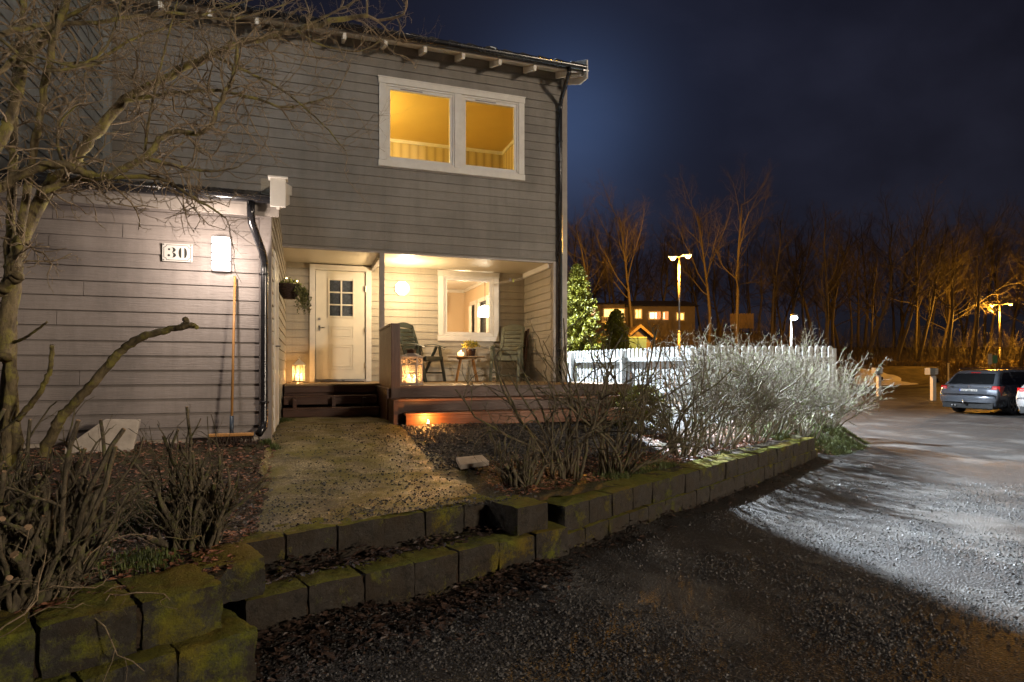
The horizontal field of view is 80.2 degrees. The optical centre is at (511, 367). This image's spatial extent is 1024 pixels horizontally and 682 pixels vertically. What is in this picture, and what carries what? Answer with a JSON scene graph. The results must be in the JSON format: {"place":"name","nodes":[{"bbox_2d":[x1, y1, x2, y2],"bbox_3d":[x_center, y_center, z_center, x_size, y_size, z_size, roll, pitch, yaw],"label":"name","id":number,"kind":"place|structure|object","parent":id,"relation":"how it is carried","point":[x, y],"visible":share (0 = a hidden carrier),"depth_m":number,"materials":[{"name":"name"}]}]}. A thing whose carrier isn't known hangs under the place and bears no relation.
{"place":"outdoors","nodes":[
{"label":"outdoors","id":0,"kind":"place"},
{"bbox_2d":[255,416,476,534],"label":"garden path","id":1,"kind":"structure","parent":0,"point":[281,463],"depth_m":5.44,"materials":[{"name":"gravel"},{"name":"sand"}]},
{"bbox_2d":[224,421,536,531],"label":"loose pebbles","id":2,"kind":"object","parent":1,"relation":"on","point":[373,507],"visible":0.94,"depth_m":4.71,"materials":[{"name":"gravel"}]},
{"bbox_2d":[0,395,863,621],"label":"garden ground","id":3,"kind":"structure","parent":0,"point":[545,494],"depth_m":5.10,"materials":[{"name":"soil"}]},
{"bbox_2d":[0,0,111,193],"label":"neighbour house","id":4,"kind":"structure","parent":3,"relation":"on","point":[90,42],"depth_m":7.23,"materials":[{"name":"paint"}]},
{"bbox_2d":[0,528,184,681],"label":"bramble","id":5,"kind":"object","parent":3,"relation":"on","point":[35,595],"visible":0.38,"depth_m":2.50,"materials":[{"name":"brown plant"}]},
{"bbox_2d":[0,396,199,612],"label":"pruned shrub","id":6,"kind":"object","parent":3,"relation":"on","point":[30,505],"visible":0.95,"depth_m":2.62,"materials":[{"name":"brown plant"}]},
{"bbox_2d":[64,419,140,453],"bbox_3d":[-3.682,0.612,5.484,0.559,0.290,0.141,0,0,-19],"label":"stone slab","id":7,"kind":"object","parent":3,"relation":"on","point":[127,440],"depth_m":5.49,"materials":[{"name":"stone"}]},
{"bbox_2d":[0,563,257,681],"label":"wall","id":8,"kind":"structure","parent":3,"relation":"on","point":[205,636],"depth_m":2.58,"materials":[{"name":"stone"},{"name":"moss"}]},
{"bbox_2d":[0,439,275,617],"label":"leaf litter","id":9,"kind":"object","parent":3,"relation":"on","point":[212,569],"visible":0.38,"depth_m":3.91,"materials":[{"name":"brown plant"}]},
{"bbox_2d":[0,169,291,447],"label":"garage","id":10,"kind":"structure","parent":3,"relation":"on","point":[119,285],"depth_m":5.91,"materials":[{"name":"paint"}]},
{"bbox_2d":[162,243,191,261],"bbox_3d":[-3.286,-1.130,5.970,0.264,0.176,0.012,0,0,-19],"label":"number plate","id":11,"kind":"object","parent":10,"relation":"attached to","point":[176,252],"visible":0.98,"depth_m":5.97,"materials":[{"name":"white ceramic"}]},
{"bbox_2d":[211,236,230,271],"bbox_3d":[-2.894,-1.140,6.045,0.178,0.340,0.144,0,0,-19],"label":"wall lamp","id":12,"kind":"object","parent":10,"relation":"attached to","point":[221,255],"visible":0.97,"depth_m":6.01,"materials":[{"name":"white"}]},
{"bbox_2d":[272,251,280,431],"bbox_3d":[-2.813,-0.300,7.310,0.089,2.040,0.950,0,0,-19],"label":"side door","id":13,"kind":"structure","parent":10,"relation":"in","point":[276,345],"depth_m":7.31,"materials":[{"name":"white paint"}]},
{"bbox_2d":[279,277,311,313],"bbox_3d":[-2.864,-0.943,7.987,0.458,0.515,0.470,0,0,-19],"label":"hanging basket","id":14,"kind":"object","parent":10,"relation":"hanging from","point":[291,289],"visible":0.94,"depth_m":7.90,"materials":[{"name":"wicker"}]},
{"bbox_2d":[98,406,286,552],"bbox_3d":[-1.774,0.605,3.390,0.885,0.861,0.883,0,0,30],"label":"pruned shrub","id":15,"kind":"object","parent":3,"relation":"on","point":[192,514],"visible":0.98,"depth_m":3.33,"materials":[{"name":"brown plant"}]},
{"bbox_2d":[0,0,445,471],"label":"garden tree","id":16,"kind":"object","parent":3,"relation":"on","point":[17,237],"visible":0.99,"depth_m":4.38,"materials":[{"name":"brown plant"}]},
{"bbox_2d":[209,276,254,443],"bbox_3d":[-2.750,-0.093,5.998,0.416,1.657,0.270,0,0,-19],"label":"broom","id":17,"kind":"object","parent":3,"relation":"on","point":[235,438],"visible":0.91,"depth_m":5.94,"materials":[{"name":"brown wood"}]},
{"bbox_2d":[110,0,588,393],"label":"house","id":18,"kind":"structure","parent":3,"relation":"on","point":[465,181],"depth_m":10.26,"materials":[{"name":"paint"}]},
{"bbox_2d":[316,270,365,378],"bbox_3d":[-3.104,-0.776,11.060,0.881,1.963,0.116,0,0,-19],"label":"door","id":19,"kind":"structure","parent":18,"relation":"in","point":[340,295],"depth_m":11.06,"materials":[{"name":"beige paint"}]},
{"bbox_2d":[378,75,525,180],"bbox_3d":[-0.980,-3.983,10.241,2.525,1.446,0.162,0,0,-19],"label":"window","id":20,"kind":"structure","parent":18,"relation":"in","point":[458,97],"depth_m":10.19,"materials":[{"name":"white paint"}]},
{"bbox_2d":[437,270,499,341],"bbox_3d":[-0.854,-1.196,11.866,1.250,1.351,0.162,0,0,-19],"label":"window","id":21,"kind":"structure","parent":18,"relation":"in","point":[443,275],"depth_m":11.81,"materials":[{"name":"white paint"}]},
{"bbox_2d":[477,295,488,332],"bbox_3d":[-0.722,-0.735,14.819,0.105,1.970,0.850,0,0,-19],"label":"inner door","id":22,"kind":"structure","parent":18,"relation":"in","point":[482,322],"depth_m":14.79,"materials":[{"name":"white paint"}]},
{"bbox_2d":[185,494,568,633],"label":"stone steps","id":23,"kind":"structure","parent":3,"relation":"on","point":[530,532],"depth_m":3.82,"materials":[{"name":"concrete"}]},
{"bbox_2d":[265,525,504,584],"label":"leaf litter","id":24,"kind":"object","parent":23,"relation":"on","point":[349,559],"visible":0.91,"depth_m":3.74,"materials":[{"name":"brown plant"}]},
{"bbox_2d":[89,417,734,584],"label":"grass tufts","id":25,"kind":"object","parent":3,"relation":"on","point":[144,557],"visible":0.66,"depth_m":3.29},
{"bbox_2d":[283,323,649,425],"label":"wooden deck","id":26,"kind":"structure","parent":3,"relation":"on","point":[432,402],"depth_m":8.74,"materials":[{"name":"brown wood"}]},
{"bbox_2d":[400,349,422,385],"bbox_3d":[-1.442,-0.013,8.736,0.276,0.525,0.276,0,0,9],"label":"candle lantern","id":27,"kind":"object","parent":26,"relation":"on","point":[405,379],"visible":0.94,"depth_m":8.67,"materials":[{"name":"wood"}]},
{"bbox_2d":[400,322,445,381],"bbox_3d":[-1.685,-0.295,11.055,0.797,1.103,0.600,0,0,33],"label":"garden chair","id":28,"kind":"object","parent":26,"relation":"on","point":[416,347],"visible":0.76,"depth_m":11.10,"materials":[{"name":"green plastic"}]},
{"bbox_2d":[489,325,525,381],"bbox_3d":[-0.058,-0.295,11.534,0.600,1.103,0.797,0,0,13],"label":"garden chair","id":29,"kind":"object","parent":26,"relation":"on","point":[515,358],"visible":0.89,"depth_m":11.71,"materials":[{"name":"green plastic"}]},
{"bbox_2d":[481,425,558,487],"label":"pruned shrub","id":30,"kind":"object","parent":3,"relation":"on","point":[520,475],"visible":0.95,"depth_m":5.19,"materials":[{"name":"brown plant"}]},
{"bbox_2d":[401,422,659,469],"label":"loose pebbles","id":31,"kind":"object","parent":3,"relation":"on","point":[483,437],"visible":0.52,"depth_m":7.27,"materials":[{"name":"gravel"}]},
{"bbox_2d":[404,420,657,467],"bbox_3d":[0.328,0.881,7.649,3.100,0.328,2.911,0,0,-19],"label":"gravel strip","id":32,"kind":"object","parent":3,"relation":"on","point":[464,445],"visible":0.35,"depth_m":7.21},
{"bbox_2d":[456,455,488,468],"bbox_3d":[-0.394,0.901,5.839,0.337,0.045,0.298,-5,7,-29],"label":"paving stone","id":33,"kind":"object","parent":32,"relation":"on","point":[466,462],"visible":1,"depth_m":5.76,"materials":[{"name":"stone"}]},
{"bbox_2d":[453,305,682,480],"bbox_3d":[0.464,0.222,5.700,1.778,1.715,2.053,0,0,32],"label":"pruned shrub","id":34,"kind":"object","parent":3,"relation":"on","point":[563,473],"visible":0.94,"depth_m":5.65,"materials":[{"name":"brown plant"}]},
{"bbox_2d":[567,262,607,381],"bbox_3d":[2.159,-1.130,19.442,2.330,4.518,2.334,0,0,-19],"label":"conifer","id":35,"kind":"object","parent":3,"relation":"on","point":[579,294],"visible":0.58,"depth_m":19.21,"materials":[{"name":"green plant"}]},
{"bbox_2d":[514,313,747,475],"bbox_3d":[1.158,0.246,6.218,2.319,1.740,1.660,0,0,-1],"label":"pruned shrub","id":36,"kind":"object","parent":3,"relation":"on","point":[611,465],"visible":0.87,"depth_m":6.06,"materials":[{"name":"brown plant"}]},
{"bbox_2d":[567,346,694,405],"bbox_3d":[2.093,0.197,15.057,0.161,1.295,6.936,0,0,-25],"label":"picket fence","id":37,"kind":"object","parent":3,"relation":"on","point":[577,356],"visible":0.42,"depth_m":13.96,"materials":[{"name":"white paint"}]},
{"bbox_2d":[472,422,830,495],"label":"leaf litter","id":38,"kind":"object","parent":3,"relation":"on","point":[738,445],"visible":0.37,"depth_m":6.60,"materials":[{"name":"brown plant"}]},
{"bbox_2d":[608,401,732,433],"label":"gravel yard","id":39,"kind":"structure","parent":3,"relation":"on","point":[650,431],"depth_m":9.58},
{"bbox_2d":[608,385,676,429],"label":"evergreen shrub","id":40,"kind":"object","parent":39,"relation":"on","point":[647,412],"visible":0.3,"depth_m":8.94,"materials":[{"name":"green plant"}]},
{"bbox_2d":[611,323,765,456],"bbox_3d":[2.041,0.273,7.505,1.961,1.677,1.658,0,0,-19],"label":"pruned shrub","id":41,"kind":"object","parent":3,"relation":"on","point":[695,451],"visible":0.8,"depth_m":7.31,"materials":[{"name":"brown plant"}]},
{"bbox_2d":[633,316,823,448],"bbox_3d":[2.923,0.202,8.345,2.371,1.826,2.226,0,0,-19],"label":"hedge shrub","id":42,"kind":"object","parent":3,"relation":"on","point":[736,440],"visible":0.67,"depth_m":8.06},
{"bbox_2d":[668,320,836,443],"bbox_3d":[3.565,0.198,8.897,2.139,1.828,2.078,0,0,-19],"label":"hedge shrub","id":43,"kind":"object","parent":3,"relation":"on","point":[772,426],"visible":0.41,"depth_m":8.65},
{"bbox_2d":[695,345,835,419],"bbox_3d":[5.176,0.412,12.345,3.171,1.743,0.162,0,0,-11],"label":"picket fence","id":44,"kind":"object","parent":3,"relation":"on","point":[833,351],"visible":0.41,"depth_m":12.39,"materials":[{"name":"white paint"}]},
{"bbox_2d":[686,325,855,435],"bbox_3d":[4.239,0.220,9.669,2.547,1.782,1.954,0,0,-7],"label":"hedge shrub","id":45,"kind":"object","parent":3,"relation":"on","point":[783,424],"visible":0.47,"depth_m":9.38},
{"bbox_2d":[748,413,871,455],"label":"grass verge","id":46,"kind":"object","parent":3,"relation":"on","point":[855,444],"depth_m":10.56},
{"bbox_2d":[747,345,881,438],"bbox_3d":[4.884,0.397,10.295,2.582,1.631,2.266,0,0,-1],"label":"hedge shrub","id":47,"kind":"object","parent":3,"relation":"on","point":[812,414],"visible":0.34,"depth_m":10.18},
{"bbox_2d":[788,348,898,428],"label":"hedge shrub","id":48,"kind":"object","parent":3,"relation":"on","point":[837,419],"visible":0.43,"depth_m":10.90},
{"bbox_2d":[223,386,1023,681],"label":"driveway","id":49,"kind":"structure","parent":0,"point":[915,435],"depth_m":4.18,"materials":[{"name":"asphalt"}]},
{"bbox_2d":[254,456,853,681],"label":"leaf litter","id":50,"kind":"object","parent":49,"relation":"on","point":[300,623],"visible":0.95,"depth_m":3.47,"materials":[{"name":"brown plant"}]},
{"bbox_2d":[541,437,817,548],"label":"retaining wall","id":51,"kind":"structure","parent":49,"relation":"on","point":[599,514],"depth_m":5.97,"materials":[{"name":"concrete"}]},
{"bbox_2d":[854,368,916,384],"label":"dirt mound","id":52,"kind":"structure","parent":49,"relation":"on","point":[892,379],"depth_m":51.90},
{"bbox_2d":[940,367,1023,414],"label":"parked car","id":53,"kind":"object","parent":49,"relation":"on","point":[983,389],"visible":0.96,"depth_m":19.45,"materials":[{"name":"grey paint"}]},
{"bbox_2d":[224,0,1023,346],"label":"sky","id":54,"kind":"structure","parent":0,"point":[842,95],"materials":[{"name":"blue"}]},
{"bbox_2d":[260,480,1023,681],"bbox_3d":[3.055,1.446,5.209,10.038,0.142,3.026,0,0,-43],"label":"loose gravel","id":55,"kind":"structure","parent":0,"point":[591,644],"depth_m":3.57,"materials":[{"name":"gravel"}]},
{"bbox_2d":[588,331,1021,393],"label":"hillside","id":56,"kind":"structure","parent":0,"point":[914,374],"depth_m":54.33,"materials":[{"name":"brown plant"}]},
{"bbox_2d":[567,185,615,314],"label":"bare tree","id":57,"kind":"object","parent":56,"relation":"on","point":[579,240],"visible":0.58,"depth_m":46.59,"materials":[{"name":"brown plant"}]},
{"bbox_2d":[568,209,640,302],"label":"bare tree","id":58,"kind":"object","parent":56,"relation":"on","point":[594,295],"visible":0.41,"depth_m":81.10,"materials":[{"name":"brown plant"}]},
{"bbox_2d":[583,216,628,302],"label":"bare tree","id":59,"kind":"object","parent":56,"relation":"on","point":[608,284],"visible":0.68,"depth_m":60.35,"materials":[{"name":"brown plant"}]},
{"bbox_2d":[591,303,627,332],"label":"terraced house","id":60,"kind":"structure","parent":56,"relation":"on","point":[603,309],"depth_m":56.00,"materials":[{"name":"brown"}]},
{"bbox_2d":[579,170,653,327],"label":"bare tree","id":61,"kind":"object","parent":56,"relation":"on","point":[623,236],"visible":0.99,"depth_m":45.71,"materials":[{"name":"brown plant"}]},
{"bbox_2d":[601,308,631,382],"bbox_3d":[5.084,-1.084,30.012,1.645,3.711,1.700,0,0,-19],"label":"columnar conifer","id":62,"kind":"object","parent":56,"relation":"on","point":[616,316],"visible":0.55,"depth_m":29.68,"materials":[{"name":"green plant"}]},
{"bbox_2d":[586,192,664,302],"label":"bare tree","id":63,"kind":"object","parent":56,"relation":"on","point":[612,294],"visible":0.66,"depth_m":71.13,"materials":[{"name":"brown plant"}]},
{"bbox_2d":[590,212,671,301],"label":"bare tree","id":64,"kind":"object","parent":56,"relation":"on","point":[637,261],"visible":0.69,"depth_m":71.27,"materials":[{"name":"brown plant"}]},
{"bbox_2d":[618,301,698,336],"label":"terraced house","id":65,"kind":"structure","parent":56,"relation":"on","point":[650,310],"depth_m":55.00,"materials":[{"name":"brown"}]},
{"bbox_2d":[622,211,696,300],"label":"bare tree","id":66,"kind":"object","parent":56,"relation":"on","point":[665,267],"visible":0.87,"depth_m":63.16,"materials":[{"name":"brown plant"}]},
{"bbox_2d":[638,200,703,300],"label":"bare tree","id":67,"kind":"object","parent":56,"relation":"on","point":[664,258],"visible":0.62,"depth_m":68.52,"materials":[{"name":"brown plant"}]},
{"bbox_2d":[667,201,729,330],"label":"bare tree","id":68,"kind":"object","parent":56,"relation":"on","point":[695,299],"visible":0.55,"depth_m":76.42,"materials":[{"name":"brown plant"}]},
{"bbox_2d":[657,165,744,345],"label":"bare tree","id":69,"kind":"object","parent":56,"relation":"on","point":[706,285],"visible":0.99,"depth_m":46.72,"materials":[{"name":"brown plant"}]},
{"bbox_2d":[690,223,751,330],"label":"bare tree","id":70,"kind":"object","parent":56,"relation":"on","point":[714,285],"visible":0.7,"depth_m":75.06,"materials":[{"name":"brown plant"}]},
{"bbox_2d":[709,231,753,330],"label":"bare tree","id":71,"kind":"object","parent":56,"relation":"on","point":[731,290],"visible":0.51,"depth_m":79.99,"materials":[{"name":"brown plant"}]},
{"bbox_2d":[700,156,779,344],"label":"bare tree","id":72,"kind":"object","parent":56,"relation":"on","point":[738,284],"visible":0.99,"depth_m":44.42,"materials":[{"name":"brown plant"}]},
{"bbox_2d":[730,313,753,328],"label":"board fence","id":73,"kind":"object","parent":56,"relation":"on","point":[746,316],"visible":0.71,"depth_m":51.98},
{"bbox_2d":[726,218,810,331],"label":"bare tree","id":74,"kind":"object","parent":56,"relation":"on","point":[761,290],"visible":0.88,"depth_m":64.39,"materials":[{"name":"brown plant"}]},
{"bbox_2d":[740,243,801,339],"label":"bare tree","id":75,"kind":"object","parent":56,"relation":"on","point":[777,312],"visible":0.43,"depth_m":88.39,"materials":[{"name":"brown plant"}]},
{"bbox_2d":[757,196,797,345],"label":"bare tree","id":76,"kind":"object","parent":56,"relation":"on","point":[775,292],"visible":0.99,"depth_m":51.75,"materials":[{"name":"brown plant"}]},
{"bbox_2d":[743,199,833,341],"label":"bare tree","id":77,"kind":"object","parent":56,"relation":"on","point":[799,286],"visible":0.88,"depth_m":58.76,"materials":[{"name":"brown plant"}]},
{"bbox_2d":[753,233,837,344],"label":"bare tree","id":78,"kind":"object","parent":56,"relation":"on","point":[802,306],"visible":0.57,"depth_m":63.64,"materials":[{"name":"brown plant"}]},
{"bbox_2d":[596,300,1023,378],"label":"undergrowth","id":79,"kind":"object","parent":56,"relation":"on","point":[925,357],"visible":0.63,"depth_m":56.47,"materials":[{"name":"brown plant"}]},
{"bbox_2d":[769,204,864,348],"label":"bare tree","id":80,"kind":"object","parent":56,"relation":"on","point":[805,305],"visible":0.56,"depth_m":75.58,"materials":[{"name":"brown plant"}]},
{"bbox_2d":[807,198,846,368],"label":"bare tree","id":81,"kind":"object","parent":56,"relation":"on","point":[826,301],"visible":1,"depth_m":53.07,"materials":[{"name":"brown plant"}]},
{"bbox_2d":[807,203,868,348],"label":"bare tree","id":82,"kind":"object","parent":56,"relation":"on","point":[835,295],"visible":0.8,"depth_m":63.21,"materials":[{"name":"brown plant"}]},
{"bbox_2d":[798,223,887,356],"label":"bare tree","id":83,"kind":"object","parent":56,"relation":"on","point":[830,315],"visible":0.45,"depth_m":68.69,"materials":[{"name":"brown plant"}]},
{"bbox_2d":[823,217,871,350],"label":"bare tree","id":84,"kind":"object","parent":56,"relation":"on","point":[849,301],"visible":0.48,"depth_m":77.33,"materials":[{"name":"brown plant"}]},
{"bbox_2d":[805,205,895,344],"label":"bare tree","id":85,"kind":"object","parent":56,"relation":"on","point":[851,231],"visible":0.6,"depth_m":80.16,"materials":[{"name":"brown plant"}]},
{"bbox_2d":[839,235,878,348],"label":"bare tree","id":86,"kind":"object","parent":56,"relation":"on","point":[858,318],"visible":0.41,"depth_m":79.74,"materials":[{"name":"brown plant"}]},
{"bbox_2d":[854,238,892,361],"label":"bare tree","id":87,"kind":"object","parent":56,"relation":"on","point":[871,305],"visible":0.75,"depth_m":65.64,"materials":[{"name":"brown plant"}]},
{"bbox_2d":[827,202,926,348],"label":"bare tree","id":88,"kind":"object","parent":56,"relation":"on","point":[867,312],"visible":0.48,"depth_m":83.10,"materials":[{"name":"brown plant"}]},
{"bbox_2d":[823,175,952,364],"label":"bare tree","id":89,"kind":"object","parent":56,"relation":"on","point":[887,302],"visible":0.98,"depth_m":57.70,"materials":[{"name":"brown plant"}]},
{"bbox_2d":[868,205,933,361],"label":"bare tree","id":90,"kind":"object","parent":56,"relation":"on","point":[916,316],"visible":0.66,"depth_m":62.96,"materials":[{"name":"brown plant"}]},
{"bbox_2d":[861,223,945,347],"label":"bare tree","id":91,"kind":"object","parent":56,"relation":"on","point":[901,317],"visible":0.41,"depth_m":87.97,"materials":[{"name":"brown plant"}]},
{"bbox_2d":[878,243,937,346],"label":"bare tree","id":92,"kind":"object","parent":56,"relation":"on","point":[903,320],"visible":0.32,"depth_m":85.31,"materials":[{"name":"brown plant"}]},
{"bbox_2d":[886,217,962,351],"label":"bare tree","id":93,"kind":"object","parent":56,"relation":"on","point":[931,333],"visible":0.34,"depth_m":77.73,"materials":[{"name":"brown plant"}]},
{"bbox_2d":[897,196,972,347],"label":"bare tree","id":94,"kind":"object","parent":56,"relation":"on","point":[919,334],"visible":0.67,"depth_m":77.41,"materials":[{"name":"brown plant"}]},
{"bbox_2d":[913,216,968,361],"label":"bare tree","id":95,"kind":"object","parent":56,"relation":"on","point":[930,306],"visible":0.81,"depth_m":59.03,"materials":[{"name":"brown plant"}]},
{"bbox_2d":[887,175,998,360],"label":"bare tree","id":96,"kind":"object","parent":56,"relation":"on","point":[910,317],"visible":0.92,"depth_m":57.31,"materials":[{"name":"brown plant"}]},
{"bbox_2d":[900,234,986,359],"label":"bare tree","id":97,"kind":"object","parent":56,"relation":"on","point":[948,293],"visible":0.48,"depth_m":66.28,"materials":[{"name":"brown plant"}]},
{"bbox_2d":[894,196,993,354],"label":"bare tree","id":98,"kind":"object","parent":56,"relation":"on","point":[946,313],"visible":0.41,"depth_m":75.81,"materials":[{"name":"brown plant"}]},
{"bbox_2d":[881,359,1023,383],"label":"dry grass","id":99,"kind":"structure","parent":56,"relation":"on","point":[943,371],"depth_m":55.22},
{"bbox_2d":[908,196,1009,337],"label":"bare tree","id":100,"kind":"object","parent":56,"relation":"on","point":[958,246],"visible":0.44,"depth_m":78.90,"materials":[{"name":"brown plant"}]},
{"bbox_2d":[917,189,1023,361],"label":"bare tree","id":101,"kind":"object","parent":56,"relation":"on","point":[953,276],"visible":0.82,"depth_m":58.10,"materials":[{"name":"brown plant"}]},
{"bbox_2d":[930,220,1022,355],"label":"bare tree","id":102,"kind":"object","parent":56,"relation":"on","point":[977,270],"visible":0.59,"depth_m":71.08,"materials":[{"name":"brown plant"}]},
{"bbox_2d":[943,223,1022,353],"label":"bare tree","id":103,"kind":"object","parent":56,"relation":"on","point":[994,315],"visible":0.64,"depth_m":70.37,"materials":[{"name":"brown plant"}]},
{"bbox_2d":[953,201,1022,349],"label":"bare tree","id":104,"kind":"object","parent":56,"relation":"on","point":[994,275],"visible":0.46,"depth_m":80.20,"materials":[{"name":"brown plant"}]},
{"bbox_2d":[959,193,1023,366],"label":"bare tree","id":105,"kind":"object","parent":56,"relation":"on","point":[1022,351],"visible":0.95,"depth_m":54.83,"materials":[{"name":"brown plant"}]},
{"bbox_2d":[961,191,1023,364],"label":"bare tree","id":106,"kind":"object","parent":56,"relation":"on","point":[977,309],"visible":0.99,"depth_m":54.70,"materials":[{"name":"brown plant"}]},
{"bbox_2d":[969,197,1023,351],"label":"bare tree","id":107,"kind":"object","parent":56,"relation":"on","point":[985,313],"visible":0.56,"depth_m":77.75,"materials":[{"name":"brown plant"}]},
{"bbox_2d":[971,226,1023,352],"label":"bare tree","id":108,"kind":"object","parent":56,"relation":"on","point":[1015,315],"visible":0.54,"depth_m":77.64,"materials":[{"name":"brown plant"}]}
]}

